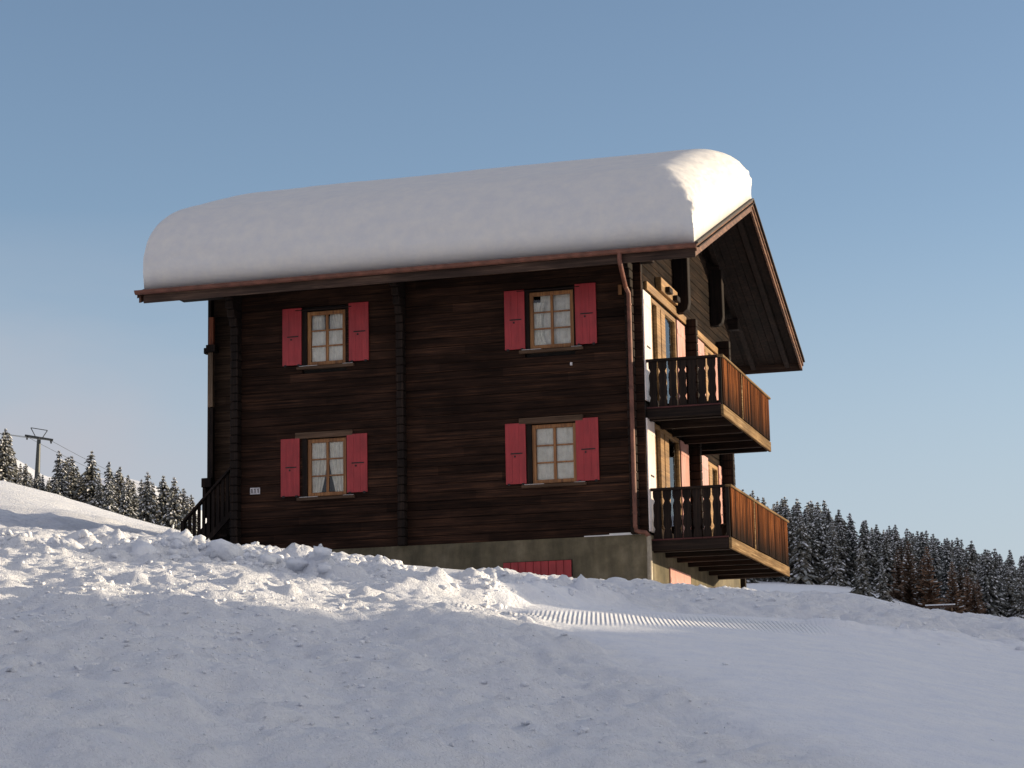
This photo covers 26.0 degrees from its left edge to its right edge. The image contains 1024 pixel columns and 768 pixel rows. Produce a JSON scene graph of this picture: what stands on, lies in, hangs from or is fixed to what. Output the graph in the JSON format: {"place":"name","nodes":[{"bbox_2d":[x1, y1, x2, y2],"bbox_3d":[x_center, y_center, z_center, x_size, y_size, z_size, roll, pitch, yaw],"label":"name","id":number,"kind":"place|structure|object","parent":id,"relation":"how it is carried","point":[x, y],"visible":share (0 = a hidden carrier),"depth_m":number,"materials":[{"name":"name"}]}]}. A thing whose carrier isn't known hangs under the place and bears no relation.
{"place":"outdoors","nodes":[
{"label":"outdoors","id":0,"kind":"place"},
{"bbox_2d":[0,459,1023,767],"bbox_3d":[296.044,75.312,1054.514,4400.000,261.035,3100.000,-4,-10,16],"label":"snow ground","id":1,"kind":"structure","parent":0,"point":[852,687],"depth_m":14.08,"materials":[{"name":"white snow"}]},
{"bbox_2d":[0,432,17,482],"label":"spruce tree","id":2,"kind":"object","parent":1,"relation":"on","point":[5,468],"visible":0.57,"depth_m":249.53,"materials":[{"name":"green plant"}]},
{"bbox_2d":[6,435,21,483],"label":"spruce tree","id":3,"kind":"object","parent":1,"relation":"on","point":[16,469],"visible":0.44,"depth_m":251.76,"materials":[{"name":"green plant"}]},
{"bbox_2d":[16,464,22,483],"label":"spruce tree","id":4,"kind":"object","parent":1,"relation":"on","point":[19,477],"visible":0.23,"depth_m":241.29,"materials":[{"name":"green plant"}]},
{"bbox_2d":[19,464,32,487],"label":"spruce tree","id":5,"kind":"object","parent":1,"relation":"on","point":[25,479],"visible":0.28,"depth_m":237.73,"materials":[{"name":"green plant"}]},
{"bbox_2d":[34,472,40,488],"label":"spruce tree","id":6,"kind":"object","parent":1,"relation":"on","point":[38,480],"visible":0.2,"depth_m":251.95,"materials":[{"name":"green plant"}]},
{"bbox_2d":[25,427,52,477],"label":"lift pylon","id":7,"kind":"object","parent":1,"relation":"on","point":[37,461],"visible":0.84,"depth_m":424.46,"materials":[{"name":"metal"}]},
{"bbox_2d":[0,433,159,495],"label":"lift cable","id":8,"kind":"object","parent":7,"relation":"attached to","point":[55,451],"visible":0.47,"depth_m":434.91,"materials":[{"name":"metal"}]},
{"bbox_2d":[37,475,46,490],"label":"spruce tree","id":9,"kind":"object","parent":1,"relation":"on","point":[42,486],"visible":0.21,"depth_m":246.92,"materials":[{"name":"green plant"}]},
{"bbox_2d":[50,479,61,495],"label":"spruce tree","id":10,"kind":"object","parent":1,"relation":"on","point":[55,488],"visible":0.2,"depth_m":243.09,"materials":[{"name":"green plant"}]},
{"bbox_2d":[49,450,66,491],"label":"spruce tree","id":11,"kind":"object","parent":1,"relation":"on","point":[58,461],"visible":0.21,"depth_m":265.28,"materials":[{"name":"green plant"}]},
{"bbox_2d":[52,465,69,497],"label":"spruce tree","id":12,"kind":"object","parent":1,"relation":"on","point":[61,482],"visible":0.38,"depth_m":246.94,"materials":[{"name":"green plant"}]},
{"bbox_2d":[64,466,76,499],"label":"spruce tree","id":13,"kind":"object","parent":1,"relation":"on","point":[70,484],"visible":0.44,"depth_m":253.41,"materials":[{"name":"green plant"}]},
{"bbox_2d":[64,456,78,500],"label":"spruce tree","id":14,"kind":"object","parent":1,"relation":"on","point":[73,469],"visible":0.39,"depth_m":254.22,"materials":[{"name":"green plant"}]},
{"bbox_2d":[73,477,85,501],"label":"spruce tree","id":15,"kind":"object","parent":1,"relation":"on","point":[78,490],"visible":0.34,"depth_m":249.04,"materials":[{"name":"green plant"}]},
{"bbox_2d":[75,450,103,506],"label":"spruce tree","id":16,"kind":"object","parent":1,"relation":"on","point":[87,494],"visible":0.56,"depth_m":247.33,"materials":[{"name":"green plant"}]},
{"bbox_2d":[91,477,105,507],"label":"spruce tree","id":17,"kind":"object","parent":1,"relation":"on","point":[98,502],"visible":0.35,"depth_m":245.08,"materials":[{"name":"green plant"}]},
{"bbox_2d":[101,479,116,512],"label":"spruce tree","id":18,"kind":"object","parent":1,"relation":"on","point":[109,500],"visible":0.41,"depth_m":239.16,"materials":[{"name":"green plant"}]},
{"bbox_2d":[102,462,119,511],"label":"spruce tree","id":19,"kind":"object","parent":1,"relation":"on","point":[109,474],"visible":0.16,"depth_m":264.15,"materials":[{"name":"green plant"}]},
{"bbox_2d":[111,482,118,512],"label":"spruce tree","id":20,"kind":"object","parent":1,"relation":"on","point":[113,504],"visible":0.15,"depth_m":249.64,"materials":[{"name":"green plant"}]},
{"bbox_2d":[114,467,124,512],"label":"spruce tree","id":21,"kind":"object","parent":1,"relation":"on","point":[120,483],"visible":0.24,"depth_m":264.97,"materials":[{"name":"green plant"}]},
{"bbox_2d":[118,483,134,518],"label":"spruce tree","id":22,"kind":"object","parent":1,"relation":"on","point":[121,509],"visible":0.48,"depth_m":241.83,"materials":[{"name":"green plant"}]},
{"bbox_2d":[120,486,139,517],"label":"spruce tree","id":23,"kind":"object","parent":1,"relation":"on","point":[131,500],"visible":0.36,"depth_m":242.39,"materials":[{"name":"green plant"}]},
{"bbox_2d":[129,483,139,518],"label":"spruce tree","id":24,"kind":"object","parent":1,"relation":"on","point":[134,507],"visible":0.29,"depth_m":248.84,"materials":[{"name":"green plant"}]},
{"bbox_2d":[135,472,159,523],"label":"spruce tree","id":25,"kind":"object","parent":1,"relation":"on","point":[146,514],"visible":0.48,"depth_m":245.40,"materials":[{"name":"green plant"}]},
{"bbox_2d":[149,482,161,525],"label":"spruce tree","id":26,"kind":"object","parent":1,"relation":"on","point":[156,517],"visible":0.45,"depth_m":246.67,"materials":[{"name":"green plant"}]},
{"bbox_2d":[155,476,172,524],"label":"spruce tree","id":27,"kind":"object","parent":1,"relation":"on","point":[163,495],"visible":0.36,"depth_m":254.00,"materials":[{"name":"green plant"}]},
{"bbox_2d":[158,477,182,530],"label":"spruce tree","id":28,"kind":"object","parent":1,"relation":"on","point":[173,518],"visible":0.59,"depth_m":245.60,"materials":[{"name":"green plant"}]},
{"bbox_2d":[175,488,196,535],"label":"spruce tree","id":29,"kind":"object","parent":1,"relation":"on","point":[183,497],"visible":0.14,"depth_m":256.11,"materials":[{"name":"green plant"}]},
{"bbox_2d":[177,496,196,533],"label":"spruce tree","id":30,"kind":"object","parent":1,"relation":"on","point":[185,511],"visible":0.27,"depth_m":239.23,"materials":[{"name":"green plant"}]},
{"bbox_2d":[134,198,804,587],"bbox_3d":[-0.122,1.434,50.673,12.205,10.662,13.461,-4,-10,16],"label":"chalet","id":31,"kind":"object","parent":1,"relation":"on","point":[602,414],"visible":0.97,"depth_m":45.73,"materials":[{"name":"wood"}]},
{"bbox_2d":[295,306,354,369],"bbox_3d":[-3.858,-0.921,46.893,1.320,1.290,0.675,-4,-10,16],"label":"window","id":32,"kind":"structure","parent":31,"relation":"in","point":[324,345],"depth_m":46.72,"materials":[{"name":"brown wood"}]},
{"bbox_2d":[295,429,354,500],"bbox_3d":[-3.808,1.735,46.423,1.320,1.435,0.675,-4,-10,16],"label":"window","id":33,"kind":"structure","parent":31,"relation":"in","point":[324,461],"depth_m":46.24,"materials":[{"name":"brown wood"}]},
{"bbox_2d":[143,149,751,288],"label":"roof snow","id":34,"kind":"structure","parent":31,"relation":"on","point":[637,200],"depth_m":45.41,"materials":[{"name":"white snow"}]},
{"bbox_2d":[516,286,583,353],"bbox_3d":[0.848,-1.263,45.553,1.390,1.320,0.675,-4,-10,16],"label":"window","id":35,"kind":"structure","parent":31,"relation":"in","point":[549,316],"depth_m":45.41,"materials":[{"name":"brown wood"}]},
{"bbox_2d":[519,414,586,488],"bbox_3d":[0.832,1.369,44.855,1.390,1.435,0.198,-4,-10,16],"label":"window","id":36,"kind":"structure","parent":31,"relation":"in","point":[551,448],"depth_m":44.90,"materials":[{"name":"brown wood"}]},
{"bbox_2d":[651,298,677,406],"bbox_3d":[3.177,-0.461,46.571,0.095,2.300,2.400,-4,-10,16],"label":"door","id":37,"kind":"structure","parent":31,"relation":"in","point":[663,325],"depth_m":46.47,"materials":[{"name":"brown wood"}]},
{"bbox_2d":[654,423,681,538],"bbox_3d":[3.243,2.127,46.107,0.130,2.320,2.400,-4,-10,16],"label":"door","id":38,"kind":"structure","parent":31,"relation":"in","point":[667,451],"depth_m":46.03,"materials":[{"name":"brown wood"}]},
{"bbox_2d":[704,345,713,400],"bbox_3d":[4.542,0.327,51.163,0.095,2.300,1.150,-4,-10,16],"label":"door","id":39,"kind":"structure","parent":31,"relation":"in","point":[707,352],"depth_m":50.88,"materials":[{"name":"brown wood"}]},
{"bbox_2d":[708,461,717,535],"bbox_3d":[4.592,2.945,50.699,0.095,2.260,1.150,-4,-10,16],"label":"door","id":40,"kind":"structure","parent":31,"relation":"in","point":[713,470],"depth_m":50.52,"materials":[{"name":"brown wood"}]},
{"bbox_2d":[0,529,1023,765],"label":"snow clods","id":41,"kind":"object","parent":1,"relation":"on","point":[223,549],"visible":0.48,"depth_m":21.97,"materials":[{"name":"white snow"}]},
{"bbox_2d":[746,544,760,582],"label":"spruce tree","id":42,"kind":"object","parent":1,"relation":"on","point":[751,580],"visible":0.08,"depth_m":312.12,"materials":[{"name":"green plant"}]},
{"bbox_2d":[761,557,782,581],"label":"spruce tree","id":43,"kind":"object","parent":1,"relation":"on","point":[768,580],"visible":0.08,"depth_m":317.63,"materials":[{"name":"green plant"}]},
{"bbox_2d":[773,547,791,582],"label":"spruce tree","id":44,"kind":"object","parent":1,"relation":"on","point":[786,578],"visible":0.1,"depth_m":317.97,"materials":[{"name":"green plant"}]},
{"bbox_2d":[782,506,797,547],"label":"spruce tree","id":45,"kind":"object","parent":1,"relation":"on","point":[785,510],"visible":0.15,"depth_m":334.96,"materials":[{"name":"green plant"}]},
{"bbox_2d":[784,514,796,582],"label":"spruce tree","id":46,"kind":"object","parent":1,"relation":"on","point":[790,531],"visible":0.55,"depth_m":320.01,"materials":[{"name":"green plant"}]},
{"bbox_2d":[792,498,803,516],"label":"spruce tree","id":47,"kind":"object","parent":1,"relation":"on","point":[798,505],"visible":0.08,"depth_m":386.93,"materials":[{"name":"green plant"}]},
{"bbox_2d":[792,505,804,537],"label":"spruce tree","id":48,"kind":"object","parent":1,"relation":"on","point":[796,512],"visible":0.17,"depth_m":338.72,"materials":[{"name":"green plant"}]},
{"bbox_2d":[786,514,822,584],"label":"spruce tree","id":49,"kind":"object","parent":1,"relation":"on","point":[800,574],"visible":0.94,"depth_m":314.12,"materials":[{"name":"green plant"}]},
{"bbox_2d":[802,509,809,532],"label":"spruce tree","id":50,"kind":"object","parent":1,"relation":"on","point":[804,517],"visible":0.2,"depth_m":364.04,"materials":[{"name":"green plant"}]},
{"bbox_2d":[806,501,814,523],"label":"spruce tree","id":51,"kind":"object","parent":1,"relation":"on","point":[811,506],"visible":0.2,"depth_m":386.38,"materials":[{"name":"green plant"}]},
{"bbox_2d":[805,517,825,583],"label":"spruce tree","id":52,"kind":"object","parent":1,"relation":"on","point":[816,560],"visible":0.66,"depth_m":317.97,"materials":[{"name":"green plant"}]},
{"bbox_2d":[812,509,829,577],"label":"spruce tree","id":53,"kind":"object","parent":1,"relation":"on","point":[814,516],"visible":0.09,"depth_m":333.17,"materials":[{"name":"green plant"}]},
{"bbox_2d":[812,510,830,581],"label":"spruce tree","id":54,"kind":"object","parent":1,"relation":"on","point":[820,536],"visible":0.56,"depth_m":321.63,"materials":[{"name":"green plant"}]},
{"bbox_2d":[821,500,829,533],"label":"spruce tree","id":55,"kind":"object","parent":1,"relation":"on","point":[823,513],"visible":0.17,"depth_m":389.34,"materials":[{"name":"green plant"}]},
{"bbox_2d":[823,508,834,543],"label":"spruce tree","id":56,"kind":"object","parent":1,"relation":"on","point":[828,519],"visible":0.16,"depth_m":366.87,"materials":[{"name":"green plant"}]},
{"bbox_2d":[819,521,848,586],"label":"spruce tree","id":57,"kind":"object","parent":1,"relation":"on","point":[834,574],"visible":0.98,"depth_m":314.92,"materials":[{"name":"green plant"}]},
{"bbox_2d":[833,509,847,553],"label":"spruce tree","id":58,"kind":"object","parent":1,"relation":"on","point":[838,520],"visible":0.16,"depth_m":336.24,"materials":[{"name":"green plant"}]},
{"bbox_2d":[834,523,855,586],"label":"spruce tree","id":59,"kind":"object","parent":1,"relation":"on","point":[842,555],"visible":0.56,"depth_m":320.69,"materials":[{"name":"green plant"}]},
{"bbox_2d":[844,518,859,585],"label":"spruce tree","id":60,"kind":"object","parent":1,"relation":"on","point":[851,540],"visible":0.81,"depth_m":321.89,"materials":[{"name":"green plant"}]},
{"bbox_2d":[849,547,876,597],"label":"spruce tree","id":61,"kind":"object","parent":1,"relation":"on","point":[861,587],"visible":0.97,"depth_m":281.22,"materials":[{"name":"green plant"}]},
{"bbox_2d":[854,520,878,590],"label":"spruce tree","id":62,"kind":"object","parent":1,"relation":"on","point":[864,545],"visible":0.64,"depth_m":318.59,"materials":[{"name":"green plant"}]},
{"bbox_2d":[868,531,879,577],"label":"spruce tree","id":63,"kind":"object","parent":1,"relation":"on","point":[872,539],"visible":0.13,"depth_m":333.76,"materials":[{"name":"green plant"}]},
{"bbox_2d":[871,533,881,585],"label":"spruce tree","id":64,"kind":"object","parent":1,"relation":"on","point":[875,548],"visible":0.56,"depth_m":321.72,"materials":[{"name":"green plant"}]},
{"bbox_2d":[873,525,883,551],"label":"spruce tree","id":65,"kind":"object","parent":1,"relation":"on","point":[880,539],"visible":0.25,"depth_m":366.35,"materials":[{"name":"green plant"}]},
{"bbox_2d":[872,534,895,589],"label":"spruce tree","id":66,"kind":"object","parent":1,"relation":"on","point":[885,558],"visible":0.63,"depth_m":314.75,"materials":[{"name":"green plant"}]},
{"bbox_2d":[872,562,895,602],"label":"spruce tree","id":67,"kind":"object","parent":1,"relation":"on","point":[883,590],"visible":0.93,"depth_m":278.57,"materials":[{"name":"green plant"}]},
{"bbox_2d":[889,541,897,587],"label":"spruce tree","id":68,"kind":"object","parent":1,"relation":"on","point":[893,553],"visible":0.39,"depth_m":317.33,"materials":[{"name":"green plant"}]},
{"bbox_2d":[887,550,903,600],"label":"larch tree","id":69,"kind":"object","parent":1,"relation":"on","point":[898,581],"visible":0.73,"depth_m":305.84,"materials":[{"name":"brown plant"}]},
{"bbox_2d":[891,524,901,547],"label":"spruce tree","id":70,"kind":"object","parent":1,"relation":"on","point":[893,530],"visible":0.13,"depth_m":384.58,"materials":[{"name":"green plant"}]},
{"bbox_2d":[888,544,905,597],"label":"larch tree","id":71,"kind":"object","parent":1,"relation":"on","point":[900,557],"visible":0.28,"depth_m":311.00,"materials":[{"name":"brown plant"}]},
{"bbox_2d":[892,530,901,555],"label":"spruce tree","id":72,"kind":"object","parent":1,"relation":"on","point":[896,535],"visible":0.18,"depth_m":336.50,"materials":[{"name":"green plant"}]},
{"bbox_2d":[894,541,918,603],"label":"larch tree","id":73,"kind":"object","parent":1,"relation":"on","point":[907,585],"visible":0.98,"depth_m":301.03,"materials":[{"name":"brown plant"}]},
{"bbox_2d":[900,528,919,598],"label":"spruce tree","id":74,"kind":"object","parent":1,"relation":"on","point":[911,550],"visible":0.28,"depth_m":311.17,"materials":[{"name":"green plant"}]},
{"bbox_2d":[911,533,916,553],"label":"spruce tree","id":75,"kind":"object","parent":1,"relation":"on","point":[912,544],"visible":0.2,"depth_m":361.03,"materials":[{"name":"green plant"}]},
{"bbox_2d":[911,560,928,606],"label":"larch tree","id":76,"kind":"object","parent":1,"relation":"on","point":[918,594],"visible":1,"depth_m":299.22,"materials":[{"name":"brown plant"}]},
{"bbox_2d":[914,532,930,582],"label":"spruce tree","id":77,"kind":"object","parent":1,"relation":"on","point":[919,549],"visible":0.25,"depth_m":320.49,"materials":[{"name":"green plant"}]},
{"bbox_2d":[924,530,931,558],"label":"spruce tree","id":78,"kind":"object","parent":1,"relation":"on","point":[926,534],"visible":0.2,"depth_m":384.40,"materials":[{"name":"green plant"}]},
{"bbox_2d":[915,546,943,609],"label":"larch tree","id":79,"kind":"object","parent":1,"relation":"on","point":[929,586],"visible":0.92,"depth_m":298.16,"materials":[{"name":"brown plant"}]},
{"bbox_2d":[929,542,943,608],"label":"spruce tree","id":80,"kind":"object","parent":1,"relation":"on","point":[934,552],"visible":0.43,"depth_m":317.83,"materials":[{"name":"green plant"}]},
{"bbox_2d":[936,538,943,571],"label":"spruce tree","id":81,"kind":"object","parent":1,"relation":"on","point":[940,552],"visible":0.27,"depth_m":356.60,"materials":[{"name":"green plant"}]},
{"bbox_2d":[925,604,955,611],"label":"wooden fence","id":82,"kind":"object","parent":1,"relation":"on","point":[935,606],"visible":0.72,"depth_m":176.10,"materials":[{"name":"brown wood"}]},
{"bbox_2d":[938,545,958,608],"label":"spruce tree","id":83,"kind":"object","parent":1,"relation":"on","point":[946,565],"visible":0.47,"depth_m":312.32,"materials":[{"name":"green plant"}]},
{"bbox_2d":[941,561,967,612],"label":"larch tree","id":84,"kind":"object","parent":1,"relation":"on","point":[952,597],"visible":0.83,"depth_m":294.63,"materials":[{"name":"brown plant"}]},
{"bbox_2d":[952,538,963,563],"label":"spruce tree","id":85,"kind":"object","parent":1,"relation":"on","point":[958,546],"visible":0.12,"depth_m":362.70,"materials":[{"name":"green plant"}]},
{"bbox_2d":[950,565,966,605],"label":"larch tree","id":86,"kind":"object","parent":1,"relation":"on","point":[959,581],"visible":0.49,"depth_m":302.65,"materials":[{"name":"brown plant"}]},
{"bbox_2d":[953,546,963,582],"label":"spruce tree","id":87,"kind":"object","parent":1,"relation":"on","point":[957,563],"visible":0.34,"depth_m":322.65,"materials":[{"name":"green plant"}]},
{"bbox_2d":[960,575,972,612],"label":"larch tree","id":88,"kind":"object","parent":1,"relation":"on","point":[967,586],"visible":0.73,"depth_m":299.41,"materials":[{"name":"brown plant"}]},
{"bbox_2d":[960,547,977,592],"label":"spruce tree","id":89,"kind":"object","parent":1,"relation":"on","point":[967,561],"visible":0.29,"depth_m":318.67,"materials":[{"name":"green plant"}]},
{"bbox_2d":[963,540,980,581],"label":"spruce tree","id":90,"kind":"object","parent":1,"relation":"on","point":[971,552],"visible":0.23,"depth_m":330.94,"materials":[{"name":"green plant"}]},
{"bbox_2d":[962,568,983,608],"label":"larch tree","id":91,"kind":"object","parent":1,"relation":"on","point":[968,574],"visible":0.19,"depth_m":305.49,"materials":[{"name":"brown plant"}]},
{"bbox_2d":[964,581,986,613],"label":"larch tree","id":92,"kind":"object","parent":1,"relation":"on","point":[975,608],"visible":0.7,"depth_m":296.18,"materials":[{"name":"brown plant"}]},
{"bbox_2d":[975,564,981,594],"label":"spruce tree","id":93,"kind":"object","parent":1,"relation":"on","point":[979,575],"visible":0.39,"depth_m":310.89,"materials":[{"name":"green plant"}]},
{"bbox_2d":[974,579,988,614],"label":"larch tree","id":94,"kind":"object","parent":1,"relation":"on","point":[978,589],"visible":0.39,"depth_m":306.59,"materials":[{"name":"brown plant"}]},
{"bbox_2d":[978,549,1006,616],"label":"spruce tree","id":95,"kind":"object","parent":1,"relation":"on","point":[990,596],"visible":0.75,"depth_m":308.22,"materials":[{"name":"green plant"}]},
{"bbox_2d":[991,548,1003,585],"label":"spruce tree","id":96,"kind":"object","parent":1,"relation":"on","point":[995,560],"visible":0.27,"depth_m":338.42,"materials":[{"name":"green plant"}]},
{"bbox_2d":[995,569,1009,616],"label":"spruce tree","id":97,"kind":"object","parent":1,"relation":"on","point":[1004,608],"visible":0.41,"depth_m":311.71,"materials":[{"name":"green plant"}]},
{"bbox_2d":[1001,562,1016,604],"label":"spruce tree","id":98,"kind":"object","parent":1,"relation":"on","point":[1004,572],"visible":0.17,"depth_m":328.91,"materials":[{"name":"green plant"}]},
{"bbox_2d":[1003,569,1016,617],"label":"spruce tree","id":99,"kind":"object","parent":1,"relation":"on","point":[1009,594],"visible":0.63,"depth_m":313.40,"materials":[{"name":"green plant"}]},
{"bbox_2d":[1003,550,1016,577],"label":"spruce tree","id":100,"kind":"object","parent":1,"relation":"on","point":[1010,562],"visible":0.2,"depth_m":375.60,"materials":[{"name":"green plant"}]},
{"bbox_2d":[1010,564,1016,592],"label":"spruce tree","id":101,"kind":"object","parent":1,"relation":"on","point":[1013,578],"visible":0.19,"depth_m":356.08,"materials":[{"name":"green plant"}]},
{"bbox_2d":[1007,568,1023,618],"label":"spruce tree","id":102,"kind":"object","parent":1,"relation":"on","point":[1018,608],"visible":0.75,"depth_m":308.29,"materials":[{"name":"green plant"}]},
{"bbox_2d":[1019,555,1023,584],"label":"spruce tree","id":103,"kind":"object","parent":1,"relation":"on","point":[1022,570],"visible":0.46,"depth_m":359.86,"materials":[{"name":"green plant"}]},
{"bbox_2d":[0,0,1023,568],"label":"sky","id":104,"kind":"structure","parent":0,"point":[880,143],"materials":[{"name":"blue"}]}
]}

